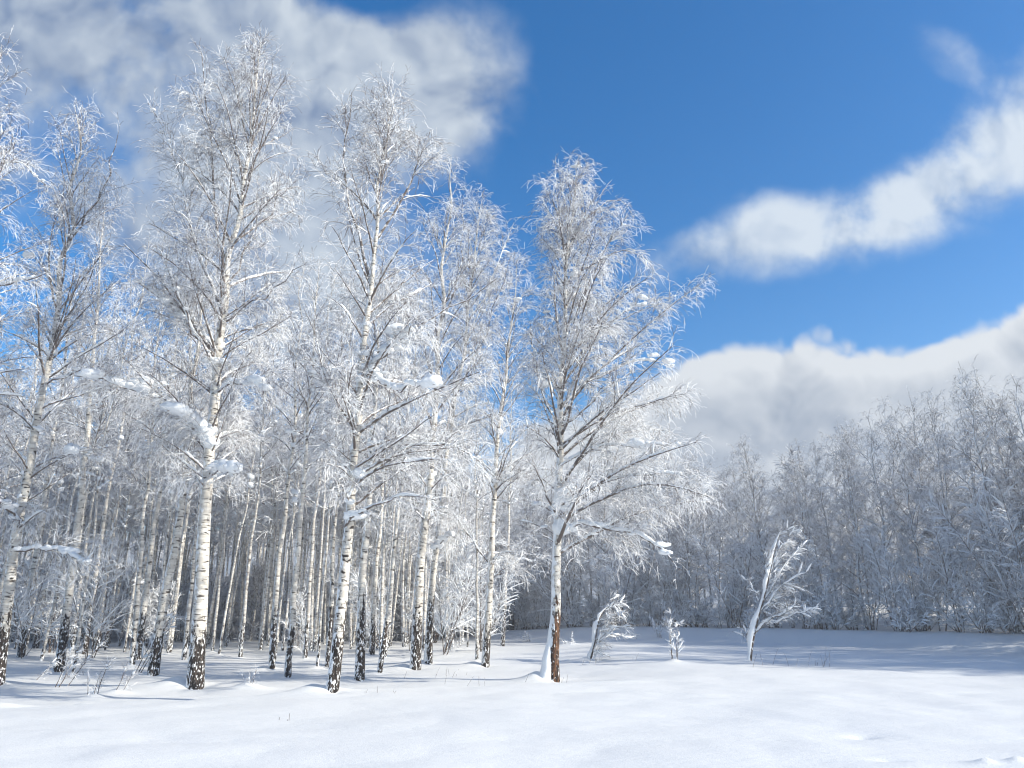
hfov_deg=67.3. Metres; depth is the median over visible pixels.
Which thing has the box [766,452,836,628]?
birch tree
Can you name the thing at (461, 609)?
birch sapling
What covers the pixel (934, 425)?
birch tree
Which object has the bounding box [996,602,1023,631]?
snowy shrub
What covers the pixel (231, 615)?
birch tree
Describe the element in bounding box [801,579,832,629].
snowy shrub
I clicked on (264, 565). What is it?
birch tree
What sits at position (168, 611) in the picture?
birch sapling
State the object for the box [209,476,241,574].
birch tree
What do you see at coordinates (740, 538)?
birch sapling
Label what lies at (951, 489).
birch tree
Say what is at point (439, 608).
birch sapling
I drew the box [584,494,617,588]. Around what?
birch tree
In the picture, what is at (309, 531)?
birch tree
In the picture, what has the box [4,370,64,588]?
birch tree
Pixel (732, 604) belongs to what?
birch sapling
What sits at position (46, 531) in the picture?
birch tree
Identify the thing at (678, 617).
snowy shrub
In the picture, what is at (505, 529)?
birch tree
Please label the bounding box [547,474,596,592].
birch tree
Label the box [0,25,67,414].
birch tree
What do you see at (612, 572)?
birch sapling
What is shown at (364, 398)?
birch tree
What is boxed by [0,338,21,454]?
birch tree
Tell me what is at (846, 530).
birch tree
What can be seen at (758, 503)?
birch tree
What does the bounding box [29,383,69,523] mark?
birch tree
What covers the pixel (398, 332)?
birch tree
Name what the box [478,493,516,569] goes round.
birch tree
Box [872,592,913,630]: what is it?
snowy shrub
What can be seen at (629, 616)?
snowy shrub
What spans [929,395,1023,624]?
birch tree
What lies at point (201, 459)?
birch tree
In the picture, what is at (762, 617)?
snowy shrub
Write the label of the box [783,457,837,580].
birch tree
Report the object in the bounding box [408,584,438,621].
birch sapling
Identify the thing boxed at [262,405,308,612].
birch tree
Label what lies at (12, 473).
birch tree
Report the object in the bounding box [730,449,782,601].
birch tree
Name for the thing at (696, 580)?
birch sapling
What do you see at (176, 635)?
birch tree
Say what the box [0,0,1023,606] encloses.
sky
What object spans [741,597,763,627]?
snowy shrub
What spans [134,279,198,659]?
birch tree
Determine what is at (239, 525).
birch tree
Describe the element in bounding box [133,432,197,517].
birch tree
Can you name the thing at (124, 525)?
birch tree
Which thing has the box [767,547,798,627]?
birch sapling
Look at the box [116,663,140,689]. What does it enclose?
snowy shrub
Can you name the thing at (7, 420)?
birch tree
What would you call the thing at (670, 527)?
birch tree
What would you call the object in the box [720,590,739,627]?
snowy shrub
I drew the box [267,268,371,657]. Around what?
birch tree
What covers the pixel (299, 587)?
birch tree
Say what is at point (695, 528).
birch tree
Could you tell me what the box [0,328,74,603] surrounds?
birch tree
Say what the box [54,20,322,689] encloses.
birch tree
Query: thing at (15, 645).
birch tree
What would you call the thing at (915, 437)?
birch tree
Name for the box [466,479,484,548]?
birch tree
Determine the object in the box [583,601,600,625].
snowy shrub
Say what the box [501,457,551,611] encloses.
birch tree
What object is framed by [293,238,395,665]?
birch tree
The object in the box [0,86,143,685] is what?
birch tree
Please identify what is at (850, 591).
birch sapling
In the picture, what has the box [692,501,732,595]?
birch tree
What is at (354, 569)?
birch tree
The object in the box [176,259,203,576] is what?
birch tree
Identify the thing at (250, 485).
birch tree
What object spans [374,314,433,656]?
birch tree
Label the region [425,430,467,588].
birch tree
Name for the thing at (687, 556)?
birch tree
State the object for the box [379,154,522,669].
birch tree
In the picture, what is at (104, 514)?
birch tree
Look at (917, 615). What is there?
snowy shrub
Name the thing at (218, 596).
birch tree
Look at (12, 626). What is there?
birch tree
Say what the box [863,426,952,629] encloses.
birch tree
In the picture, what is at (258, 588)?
wood
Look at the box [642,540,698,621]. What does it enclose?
birch sapling
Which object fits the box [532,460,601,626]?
birch tree
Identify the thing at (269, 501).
birch tree
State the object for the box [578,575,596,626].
birch sapling
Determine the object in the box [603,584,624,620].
snowy shrub
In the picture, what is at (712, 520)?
birch tree
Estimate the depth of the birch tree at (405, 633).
37.77 m
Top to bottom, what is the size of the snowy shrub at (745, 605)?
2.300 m
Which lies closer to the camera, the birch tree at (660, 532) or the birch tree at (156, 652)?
the birch tree at (156, 652)
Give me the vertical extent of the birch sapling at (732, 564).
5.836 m
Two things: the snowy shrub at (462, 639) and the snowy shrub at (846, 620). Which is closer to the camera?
the snowy shrub at (462, 639)
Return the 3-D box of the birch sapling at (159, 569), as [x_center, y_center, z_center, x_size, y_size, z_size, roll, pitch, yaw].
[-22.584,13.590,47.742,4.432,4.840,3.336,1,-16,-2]
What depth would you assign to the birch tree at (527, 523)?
61.94 m
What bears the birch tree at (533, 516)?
on the snow ground
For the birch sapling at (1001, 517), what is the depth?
34.48 m
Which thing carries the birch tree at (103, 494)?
on the snow ground
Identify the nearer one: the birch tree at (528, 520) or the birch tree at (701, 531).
the birch tree at (701, 531)
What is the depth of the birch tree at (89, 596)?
48.03 m
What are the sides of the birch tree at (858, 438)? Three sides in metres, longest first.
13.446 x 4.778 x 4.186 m
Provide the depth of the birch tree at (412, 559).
46.97 m
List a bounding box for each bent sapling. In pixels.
[587,590,640,658]
[727,513,828,660]
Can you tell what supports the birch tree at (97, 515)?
on the snow ground
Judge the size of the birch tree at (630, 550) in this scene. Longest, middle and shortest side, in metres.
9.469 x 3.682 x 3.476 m
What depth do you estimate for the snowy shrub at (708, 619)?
43.72 m
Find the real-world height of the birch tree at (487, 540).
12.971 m
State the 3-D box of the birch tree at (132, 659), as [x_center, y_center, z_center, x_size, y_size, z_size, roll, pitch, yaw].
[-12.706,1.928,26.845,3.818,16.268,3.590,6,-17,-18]
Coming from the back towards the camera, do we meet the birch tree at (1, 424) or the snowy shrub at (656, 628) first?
the snowy shrub at (656, 628)
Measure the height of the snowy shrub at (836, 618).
1.966 m
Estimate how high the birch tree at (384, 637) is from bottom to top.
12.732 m
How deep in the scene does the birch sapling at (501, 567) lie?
34.10 m
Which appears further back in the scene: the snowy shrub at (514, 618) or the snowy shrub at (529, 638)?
the snowy shrub at (514, 618)
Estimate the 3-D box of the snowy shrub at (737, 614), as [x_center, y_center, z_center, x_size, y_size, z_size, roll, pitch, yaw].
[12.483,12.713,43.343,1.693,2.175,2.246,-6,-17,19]
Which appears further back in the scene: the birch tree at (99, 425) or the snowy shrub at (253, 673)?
the birch tree at (99, 425)
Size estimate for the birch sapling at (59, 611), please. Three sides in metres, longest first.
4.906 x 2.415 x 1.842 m
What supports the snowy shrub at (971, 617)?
on the snow ground
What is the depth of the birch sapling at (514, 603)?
50.49 m
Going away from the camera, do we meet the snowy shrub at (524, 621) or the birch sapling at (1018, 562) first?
the birch sapling at (1018, 562)
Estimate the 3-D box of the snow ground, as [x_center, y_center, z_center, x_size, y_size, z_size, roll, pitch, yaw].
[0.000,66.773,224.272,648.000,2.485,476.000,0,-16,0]
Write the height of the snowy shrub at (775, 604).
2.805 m
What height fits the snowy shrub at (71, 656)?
1.284 m
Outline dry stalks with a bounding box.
[753,647,829,666]
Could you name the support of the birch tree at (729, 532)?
on the snow ground
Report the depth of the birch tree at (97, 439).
32.61 m
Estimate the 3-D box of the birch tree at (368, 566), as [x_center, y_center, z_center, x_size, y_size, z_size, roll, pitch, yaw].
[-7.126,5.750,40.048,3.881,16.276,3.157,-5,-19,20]
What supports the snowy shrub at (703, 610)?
on the snow ground
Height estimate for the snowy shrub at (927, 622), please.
2.191 m
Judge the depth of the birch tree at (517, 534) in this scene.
52.47 m
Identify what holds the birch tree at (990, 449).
on the snow ground
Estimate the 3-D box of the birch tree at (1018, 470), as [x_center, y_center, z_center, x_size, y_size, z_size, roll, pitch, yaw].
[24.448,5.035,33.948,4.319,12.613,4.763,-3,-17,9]
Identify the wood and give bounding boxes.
[0,320,1023,652]
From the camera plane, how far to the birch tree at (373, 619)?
31.70 m
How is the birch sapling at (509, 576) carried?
on the snow ground
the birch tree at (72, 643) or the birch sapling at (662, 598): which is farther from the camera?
the birch sapling at (662, 598)
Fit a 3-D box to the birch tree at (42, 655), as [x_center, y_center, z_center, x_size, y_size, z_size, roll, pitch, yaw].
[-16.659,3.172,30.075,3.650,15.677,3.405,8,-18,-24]
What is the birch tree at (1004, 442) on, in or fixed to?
on the snow ground
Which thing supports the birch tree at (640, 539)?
on the snow ground
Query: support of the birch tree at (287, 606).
on the snow ground
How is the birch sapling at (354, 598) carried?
on the snow ground
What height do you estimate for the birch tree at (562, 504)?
15.832 m
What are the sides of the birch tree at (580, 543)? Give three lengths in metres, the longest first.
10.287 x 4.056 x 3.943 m
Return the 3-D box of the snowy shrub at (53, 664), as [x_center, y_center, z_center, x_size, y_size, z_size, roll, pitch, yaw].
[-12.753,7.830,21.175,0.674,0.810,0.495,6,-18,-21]
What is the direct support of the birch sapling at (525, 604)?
on the snow ground
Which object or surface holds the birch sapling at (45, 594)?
on the snow ground
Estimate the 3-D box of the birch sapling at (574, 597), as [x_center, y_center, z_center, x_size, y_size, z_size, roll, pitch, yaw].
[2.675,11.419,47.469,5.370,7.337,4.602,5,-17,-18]
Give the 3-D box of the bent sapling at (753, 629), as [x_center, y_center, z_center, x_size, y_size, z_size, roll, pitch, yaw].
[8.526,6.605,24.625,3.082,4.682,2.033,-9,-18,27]
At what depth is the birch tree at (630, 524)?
58.76 m
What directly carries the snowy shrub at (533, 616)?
on the snow ground
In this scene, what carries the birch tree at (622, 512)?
on the snow ground
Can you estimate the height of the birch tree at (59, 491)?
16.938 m
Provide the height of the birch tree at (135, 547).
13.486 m
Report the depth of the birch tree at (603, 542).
48.63 m
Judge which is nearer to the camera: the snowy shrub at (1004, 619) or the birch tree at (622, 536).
the snowy shrub at (1004, 619)
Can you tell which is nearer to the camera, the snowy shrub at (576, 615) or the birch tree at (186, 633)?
the birch tree at (186, 633)
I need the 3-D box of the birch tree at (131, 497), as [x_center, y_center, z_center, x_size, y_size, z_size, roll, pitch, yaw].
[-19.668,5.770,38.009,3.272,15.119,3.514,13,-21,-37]
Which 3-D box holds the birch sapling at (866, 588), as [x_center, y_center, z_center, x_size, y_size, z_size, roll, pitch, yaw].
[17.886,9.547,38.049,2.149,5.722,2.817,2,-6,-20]
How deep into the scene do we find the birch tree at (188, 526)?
45.11 m
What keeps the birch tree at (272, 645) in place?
on the snow ground
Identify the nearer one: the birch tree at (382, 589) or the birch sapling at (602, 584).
the birch tree at (382, 589)
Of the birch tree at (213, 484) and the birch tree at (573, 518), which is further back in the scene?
the birch tree at (573, 518)
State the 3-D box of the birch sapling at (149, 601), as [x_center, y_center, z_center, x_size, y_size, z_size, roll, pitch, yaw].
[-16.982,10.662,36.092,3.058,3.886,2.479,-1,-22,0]
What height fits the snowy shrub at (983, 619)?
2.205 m
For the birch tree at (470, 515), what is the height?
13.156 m
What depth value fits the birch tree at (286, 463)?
39.91 m
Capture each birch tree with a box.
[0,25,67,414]
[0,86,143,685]
[0,293,78,524]
[0,322,22,487]
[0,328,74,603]
[0,329,38,492]
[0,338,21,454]
[0,387,30,502]
[0,389,31,528]
[3,349,83,648]
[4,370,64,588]
[4,430,53,540]
[8,439,52,640]
[16,258,101,657]
[22,307,112,648]
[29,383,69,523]
[32,257,104,647]
[34,380,86,567]
[35,489,71,563]
[36,285,140,660]
[38,281,145,553]
[40,195,148,671]
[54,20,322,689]
[58,283,143,523]
[60,322,149,650]
[64,249,162,672]
[68,419,128,629]
[72,374,137,551]
[80,454,130,640]
[81,228,162,653]
[87,354,168,649]
[87,374,157,648]
[91,363,164,647]
[94,406,166,591]
[101,231,210,664]
[112,336,181,558]
[120,264,233,611]
[125,476,164,604]
[129,360,177,647]
[131,213,242,675]
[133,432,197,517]
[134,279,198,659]
[141,394,200,533]
[162,443,197,607]
[163,350,227,652]
[170,489,195,561]
[171,268,250,659]
[174,454,223,641]
[175,364,237,493]
[176,252,275,475]
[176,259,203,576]
[184,366,244,520]
[192,486,229,565]
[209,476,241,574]
[211,367,257,650]
[212,402,273,589]
[217,296,298,653]
[220,373,272,645]
[220,451,273,642]
[222,314,305,656]
[224,405,278,646]
[224,490,246,563]
[226,399,283,648]
[228,428,281,542]
[237,466,267,637]
[243,400,303,643]
[246,354,323,645]
[249,242,337,668]
[250,415,292,639]
[255,326,334,660]
[259,366,330,650]
[260,250,353,677]
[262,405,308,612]
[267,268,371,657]
[271,64,504,692]
[275,459,305,637]
[279,487,310,609]
[285,453,308,585]
[287,422,322,641]
[289,418,338,644]
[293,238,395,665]
[297,274,378,666]
[297,402,343,647]
[311,251,436,681]
[323,306,391,460]
[323,358,388,509]
[338,413,378,618]
[340,273,428,653]
[361,394,393,618]
[362,376,415,648]
[363,302,411,654]
[364,272,449,672]
[366,358,401,604]
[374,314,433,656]
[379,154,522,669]
[388,347,443,646]
[403,477,432,601]
[404,358,466,612]
[419,180,531,664]
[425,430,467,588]
[431,248,554,667]
[431,406,462,635]
[434,398,469,638]
[435,469,461,637]
[438,444,484,643]
[439,394,497,646]
[441,360,490,649]
[448,362,512,659]
[452,450,488,635]
[456,409,503,642]
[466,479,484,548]
[468,439,499,638]
[471,458,523,613]
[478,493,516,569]
[481,454,536,629]
[488,380,535,645]
[488,458,526,550]
[495,148,729,681]
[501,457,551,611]
[501,489,538,552]
[504,488,541,603]
[510,485,543,584]
[517,486,545,588]
[523,487,565,627]
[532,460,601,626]
[532,493,550,599]
[535,489,578,603]
[542,457,593,614]
[546,469,590,605]
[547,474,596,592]
[551,475,600,623]
[553,453,610,610]
[573,453,633,625]
[583,466,623,597]
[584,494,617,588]
[599,481,650,607]
[603,479,628,586]
[607,492,647,620]
[611,480,646,589]
[614,491,650,601]
[619,464,680,625]
[620,488,654,603]
[637,465,690,585]
[638,452,700,603]
[646,484,686,597]
[653,480,693,582]
[657,452,717,626]
[660,474,723,624]
[676,451,734,616]
[677,465,718,604]
[692,466,750,606]
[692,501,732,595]
[705,469,773,627]
[714,487,745,587]
[721,452,770,599]
[725,433,796,627]
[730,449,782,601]
[732,458,786,562]
[742,484,778,593]
[763,467,806,609]
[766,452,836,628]
[767,460,821,597]
[770,439,844,588]
[772,446,840,590]
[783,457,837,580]
[791,439,859,599]
[815,426,901,629]
[817,415,893,606]
[821,426,895,602]
[827,462,891,593]
[828,417,908,604]
[829,409,936,618]
[841,396,939,593]
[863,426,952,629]
[878,385,982,612]
[896,416,967,605]
[897,428,984,627]
[899,387,983,618]
[918,367,1023,631]
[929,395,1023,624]
[947,388,1023,610]
[951,355,1023,592]
[960,400,1023,572]
[972,375,1023,569]
[991,376,1023,550]
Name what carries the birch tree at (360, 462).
on the snow ground
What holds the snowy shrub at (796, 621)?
on the snow ground
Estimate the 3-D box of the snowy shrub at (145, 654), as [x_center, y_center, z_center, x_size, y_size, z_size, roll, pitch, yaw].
[-10.582,7.640,23.046,1.394,2.168,0.865,0,-16,0]
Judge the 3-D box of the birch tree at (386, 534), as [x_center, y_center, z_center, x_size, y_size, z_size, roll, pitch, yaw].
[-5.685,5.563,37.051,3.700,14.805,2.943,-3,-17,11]
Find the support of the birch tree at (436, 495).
on the snow ground
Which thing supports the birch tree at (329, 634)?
on the snow ground
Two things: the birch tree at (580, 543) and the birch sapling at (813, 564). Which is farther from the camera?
the birch tree at (580, 543)
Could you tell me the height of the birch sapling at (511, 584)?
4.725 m
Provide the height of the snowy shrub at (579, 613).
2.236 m
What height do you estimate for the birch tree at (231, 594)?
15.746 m
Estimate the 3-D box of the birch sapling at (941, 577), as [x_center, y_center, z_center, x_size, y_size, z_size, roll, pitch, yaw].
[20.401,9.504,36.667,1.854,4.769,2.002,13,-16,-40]
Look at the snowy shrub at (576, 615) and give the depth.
47.13 m
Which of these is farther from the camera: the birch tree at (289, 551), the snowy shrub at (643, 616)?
the birch tree at (289, 551)
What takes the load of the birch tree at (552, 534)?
on the snow ground
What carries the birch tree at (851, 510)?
on the snow ground
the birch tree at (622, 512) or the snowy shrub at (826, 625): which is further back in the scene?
the birch tree at (622, 512)
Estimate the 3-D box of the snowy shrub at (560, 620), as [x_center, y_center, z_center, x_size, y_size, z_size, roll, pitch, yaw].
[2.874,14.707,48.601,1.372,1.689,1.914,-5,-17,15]
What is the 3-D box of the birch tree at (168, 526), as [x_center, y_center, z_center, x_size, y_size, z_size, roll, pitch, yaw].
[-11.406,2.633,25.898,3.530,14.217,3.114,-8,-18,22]
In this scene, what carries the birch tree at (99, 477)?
on the snow ground
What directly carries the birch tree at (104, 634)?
on the snow ground
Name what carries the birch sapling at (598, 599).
on the snow ground
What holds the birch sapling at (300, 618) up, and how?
on the snow ground
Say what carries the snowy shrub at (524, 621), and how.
on the snow ground
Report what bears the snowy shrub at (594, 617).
on the snow ground
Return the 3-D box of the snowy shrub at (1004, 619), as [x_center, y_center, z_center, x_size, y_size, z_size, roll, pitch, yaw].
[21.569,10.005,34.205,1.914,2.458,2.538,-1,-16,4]
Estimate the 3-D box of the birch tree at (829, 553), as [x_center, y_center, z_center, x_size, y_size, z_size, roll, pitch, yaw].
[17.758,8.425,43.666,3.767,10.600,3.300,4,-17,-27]
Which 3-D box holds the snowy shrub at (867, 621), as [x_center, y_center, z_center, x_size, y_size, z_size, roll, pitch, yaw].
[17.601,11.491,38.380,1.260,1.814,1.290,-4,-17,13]
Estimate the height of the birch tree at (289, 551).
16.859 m
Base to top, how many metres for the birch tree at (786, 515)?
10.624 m
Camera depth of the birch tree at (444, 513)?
49.28 m
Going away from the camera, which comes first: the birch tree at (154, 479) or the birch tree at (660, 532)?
the birch tree at (154, 479)
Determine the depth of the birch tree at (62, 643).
25.93 m
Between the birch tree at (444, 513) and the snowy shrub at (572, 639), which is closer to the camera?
the snowy shrub at (572, 639)
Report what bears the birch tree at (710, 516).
on the snow ground
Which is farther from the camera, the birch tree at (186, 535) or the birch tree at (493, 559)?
the birch tree at (186, 535)
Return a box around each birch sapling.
[0,546,96,658]
[0,586,25,632]
[15,551,76,649]
[33,578,55,643]
[36,547,93,652]
[43,519,164,657]
[117,572,181,649]
[125,562,160,621]
[144,580,179,640]
[157,557,216,641]
[277,579,315,654]
[298,579,334,630]
[325,556,396,648]
[400,585,424,650]
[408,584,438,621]
[422,520,509,654]
[422,544,475,642]
[435,532,532,651]
[468,548,508,644]
[469,587,484,642]
[472,560,524,633]
[475,539,535,629]
[510,506,601,626]
[511,554,543,628]
[521,548,594,616]
[524,560,550,628]
[537,544,571,627]
[578,553,607,622]
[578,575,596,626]
[587,552,648,624]
[593,509,677,624]
[640,537,698,626]
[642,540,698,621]
[650,547,677,626]
[677,545,709,625]
[684,519,764,627]
[718,555,753,627]
[724,524,793,627]
[767,532,836,625]
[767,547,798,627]
[783,547,840,628]
[789,543,823,628]
[837,550,864,629]
[844,520,898,629]
[851,521,942,630]
[869,531,953,630]
[905,503,976,631]
[915,463,1023,632]
[919,535,958,630]
[946,533,1023,632]
[1006,538,1023,605]
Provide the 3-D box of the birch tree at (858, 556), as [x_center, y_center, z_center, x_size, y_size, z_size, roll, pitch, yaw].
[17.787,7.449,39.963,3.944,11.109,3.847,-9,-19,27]
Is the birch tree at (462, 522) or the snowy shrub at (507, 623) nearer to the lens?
the birch tree at (462, 522)
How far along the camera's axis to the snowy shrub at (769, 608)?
40.21 m
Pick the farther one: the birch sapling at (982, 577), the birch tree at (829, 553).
the birch tree at (829, 553)
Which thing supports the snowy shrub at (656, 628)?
on the snow ground
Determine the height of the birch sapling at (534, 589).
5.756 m
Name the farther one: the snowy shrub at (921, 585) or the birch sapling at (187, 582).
the birch sapling at (187, 582)
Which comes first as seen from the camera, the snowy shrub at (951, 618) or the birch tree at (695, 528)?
the snowy shrub at (951, 618)
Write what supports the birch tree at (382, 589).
on the snow ground
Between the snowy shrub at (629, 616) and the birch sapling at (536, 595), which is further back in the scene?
the birch sapling at (536, 595)
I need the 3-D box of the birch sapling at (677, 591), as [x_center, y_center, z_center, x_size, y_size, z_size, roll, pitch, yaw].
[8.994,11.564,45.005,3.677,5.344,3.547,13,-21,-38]
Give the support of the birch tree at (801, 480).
on the snow ground
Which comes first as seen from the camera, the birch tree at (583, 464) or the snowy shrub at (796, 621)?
the snowy shrub at (796, 621)
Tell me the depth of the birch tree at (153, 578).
39.63 m
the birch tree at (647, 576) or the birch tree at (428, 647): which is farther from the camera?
the birch tree at (647, 576)
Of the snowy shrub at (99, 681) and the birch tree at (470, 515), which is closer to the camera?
the snowy shrub at (99, 681)
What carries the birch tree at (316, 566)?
on the snow ground
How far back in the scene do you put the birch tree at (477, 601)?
27.47 m
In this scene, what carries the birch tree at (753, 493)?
on the snow ground
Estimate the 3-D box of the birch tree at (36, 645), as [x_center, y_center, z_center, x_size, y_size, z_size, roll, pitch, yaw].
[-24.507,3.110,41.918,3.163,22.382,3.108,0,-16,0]
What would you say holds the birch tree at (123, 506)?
on the snow ground
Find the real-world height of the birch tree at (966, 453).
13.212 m
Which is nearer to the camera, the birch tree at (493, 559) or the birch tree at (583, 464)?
the birch tree at (493, 559)
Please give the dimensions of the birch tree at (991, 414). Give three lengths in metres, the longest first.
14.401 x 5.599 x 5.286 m
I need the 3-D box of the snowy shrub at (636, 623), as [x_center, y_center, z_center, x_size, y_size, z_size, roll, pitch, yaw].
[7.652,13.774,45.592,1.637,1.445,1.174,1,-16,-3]
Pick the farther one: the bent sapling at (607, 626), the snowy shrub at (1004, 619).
the snowy shrub at (1004, 619)
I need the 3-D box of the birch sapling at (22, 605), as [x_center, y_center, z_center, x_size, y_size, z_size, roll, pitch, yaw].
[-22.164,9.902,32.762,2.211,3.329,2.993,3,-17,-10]
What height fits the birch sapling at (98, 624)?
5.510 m
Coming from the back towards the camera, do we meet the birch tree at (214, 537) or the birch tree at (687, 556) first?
the birch tree at (214, 537)
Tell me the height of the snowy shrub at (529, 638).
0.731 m
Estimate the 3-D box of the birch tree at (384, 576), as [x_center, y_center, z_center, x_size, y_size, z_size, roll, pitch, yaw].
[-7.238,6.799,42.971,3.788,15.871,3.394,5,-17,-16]
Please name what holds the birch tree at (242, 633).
on the snow ground
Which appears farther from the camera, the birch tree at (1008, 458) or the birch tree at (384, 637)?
the birch tree at (1008, 458)
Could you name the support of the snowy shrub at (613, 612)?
on the snow ground
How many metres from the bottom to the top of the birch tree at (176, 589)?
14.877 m
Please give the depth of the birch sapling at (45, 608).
44.68 m
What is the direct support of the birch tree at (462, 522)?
on the snow ground
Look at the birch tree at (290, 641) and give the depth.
23.34 m
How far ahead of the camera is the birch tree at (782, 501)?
47.96 m
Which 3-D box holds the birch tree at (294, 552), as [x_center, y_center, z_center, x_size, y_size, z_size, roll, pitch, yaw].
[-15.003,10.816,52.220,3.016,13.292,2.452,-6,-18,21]
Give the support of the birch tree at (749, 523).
on the snow ground
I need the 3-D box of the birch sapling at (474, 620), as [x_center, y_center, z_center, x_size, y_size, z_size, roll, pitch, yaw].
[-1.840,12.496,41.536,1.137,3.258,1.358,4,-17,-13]
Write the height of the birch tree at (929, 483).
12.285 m
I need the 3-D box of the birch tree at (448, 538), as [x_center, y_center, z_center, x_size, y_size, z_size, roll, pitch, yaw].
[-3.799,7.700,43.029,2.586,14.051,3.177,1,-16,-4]
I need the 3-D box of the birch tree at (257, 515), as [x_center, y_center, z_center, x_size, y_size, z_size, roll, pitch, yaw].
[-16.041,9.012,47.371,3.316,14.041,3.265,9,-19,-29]
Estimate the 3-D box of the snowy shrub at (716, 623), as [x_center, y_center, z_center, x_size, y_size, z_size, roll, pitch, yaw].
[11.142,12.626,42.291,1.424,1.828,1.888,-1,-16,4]
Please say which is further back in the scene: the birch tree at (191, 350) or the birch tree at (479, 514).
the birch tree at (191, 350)
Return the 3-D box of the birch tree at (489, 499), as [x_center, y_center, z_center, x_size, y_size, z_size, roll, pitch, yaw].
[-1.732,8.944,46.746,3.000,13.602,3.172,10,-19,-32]
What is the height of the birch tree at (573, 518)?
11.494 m
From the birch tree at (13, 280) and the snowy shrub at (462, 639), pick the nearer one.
the birch tree at (13, 280)
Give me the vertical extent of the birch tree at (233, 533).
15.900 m
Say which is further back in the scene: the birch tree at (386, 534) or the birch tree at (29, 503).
the birch tree at (29, 503)
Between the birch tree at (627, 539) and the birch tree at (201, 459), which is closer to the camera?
the birch tree at (201, 459)
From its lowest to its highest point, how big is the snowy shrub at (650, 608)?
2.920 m
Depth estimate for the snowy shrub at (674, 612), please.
44.30 m
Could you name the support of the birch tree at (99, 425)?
on the snow ground
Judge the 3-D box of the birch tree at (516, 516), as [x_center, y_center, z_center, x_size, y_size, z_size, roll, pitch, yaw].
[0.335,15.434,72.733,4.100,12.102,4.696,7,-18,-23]
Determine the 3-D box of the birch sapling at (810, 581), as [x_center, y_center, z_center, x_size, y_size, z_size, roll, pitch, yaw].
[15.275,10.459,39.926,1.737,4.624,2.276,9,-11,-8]
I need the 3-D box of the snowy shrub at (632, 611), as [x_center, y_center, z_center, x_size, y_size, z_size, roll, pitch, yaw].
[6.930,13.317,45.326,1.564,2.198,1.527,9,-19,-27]
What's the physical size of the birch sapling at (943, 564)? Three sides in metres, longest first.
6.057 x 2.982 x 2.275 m
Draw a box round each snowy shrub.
[37,655,61,679]
[55,638,108,686]
[83,657,115,695]
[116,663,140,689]
[135,603,186,672]
[239,666,257,683]
[451,638,464,648]
[506,600,523,629]
[506,605,518,626]
[512,602,538,629]
[519,630,530,641]
[525,597,550,628]
[525,602,542,628]
[547,613,564,624]
[561,597,587,626]
[561,603,583,626]
[561,631,575,643]
[565,598,584,625]
[583,599,602,626]
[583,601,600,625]
[591,601,613,624]
[600,592,627,624]
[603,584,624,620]
[611,592,647,626]
[619,595,644,626]
[633,604,647,625]
[635,598,656,626]
[640,582,661,626]
[645,611,663,624]
[646,612,666,637]
[660,593,696,626]
[661,609,686,658]
[668,601,687,625]
[678,597,714,626]
[680,604,696,626]
[687,586,717,626]
[694,599,715,626]
[704,598,726,627]
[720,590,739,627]
[720,598,748,626]
[729,588,751,622]
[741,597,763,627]
[747,596,776,627]
[752,580,784,627]
[752,589,787,627]
[786,602,801,627]
[790,589,818,628]
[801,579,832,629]
[806,595,845,629]
[809,593,859,629]
[814,582,848,629]
[833,594,860,629]
[837,593,865,629]
[854,596,874,629]
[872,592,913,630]
[884,591,939,631]
[890,581,923,631]
[892,591,928,630]
[903,589,945,630]
[913,580,935,624]
[924,594,972,631]
[942,577,1005,633]
[971,594,1004,632]
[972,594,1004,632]
[981,583,1023,633]
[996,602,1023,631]
[1003,594,1023,632]
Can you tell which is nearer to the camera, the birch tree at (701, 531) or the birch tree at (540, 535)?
the birch tree at (701, 531)
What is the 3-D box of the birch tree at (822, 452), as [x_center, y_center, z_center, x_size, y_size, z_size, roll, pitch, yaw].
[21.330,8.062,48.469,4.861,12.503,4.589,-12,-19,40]
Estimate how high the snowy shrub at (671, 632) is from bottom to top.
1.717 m
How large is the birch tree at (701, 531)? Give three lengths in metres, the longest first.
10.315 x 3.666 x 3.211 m
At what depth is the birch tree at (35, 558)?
32.67 m
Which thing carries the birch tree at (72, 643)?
on the snow ground
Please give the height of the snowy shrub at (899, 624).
2.166 m
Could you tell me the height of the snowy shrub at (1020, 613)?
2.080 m
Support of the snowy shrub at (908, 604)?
on the snow ground
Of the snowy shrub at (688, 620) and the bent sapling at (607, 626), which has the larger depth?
the snowy shrub at (688, 620)
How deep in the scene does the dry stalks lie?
22.15 m
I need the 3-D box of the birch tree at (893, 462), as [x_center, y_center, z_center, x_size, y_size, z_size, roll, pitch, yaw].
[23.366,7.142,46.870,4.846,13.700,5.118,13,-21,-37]
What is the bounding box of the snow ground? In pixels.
[0,603,1023,767]
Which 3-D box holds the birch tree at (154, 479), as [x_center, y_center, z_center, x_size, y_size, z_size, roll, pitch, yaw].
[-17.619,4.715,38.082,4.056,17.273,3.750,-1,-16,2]
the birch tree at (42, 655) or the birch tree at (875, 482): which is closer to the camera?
the birch tree at (42, 655)
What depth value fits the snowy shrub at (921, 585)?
37.20 m
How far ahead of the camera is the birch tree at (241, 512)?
38.08 m
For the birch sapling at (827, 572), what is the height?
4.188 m
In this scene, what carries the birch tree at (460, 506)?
on the snow ground
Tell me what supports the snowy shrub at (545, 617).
on the snow ground
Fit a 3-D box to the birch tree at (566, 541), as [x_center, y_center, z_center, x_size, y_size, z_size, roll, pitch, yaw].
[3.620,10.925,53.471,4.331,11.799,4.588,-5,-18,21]
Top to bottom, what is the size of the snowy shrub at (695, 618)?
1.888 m
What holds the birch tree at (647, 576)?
on the snow ground

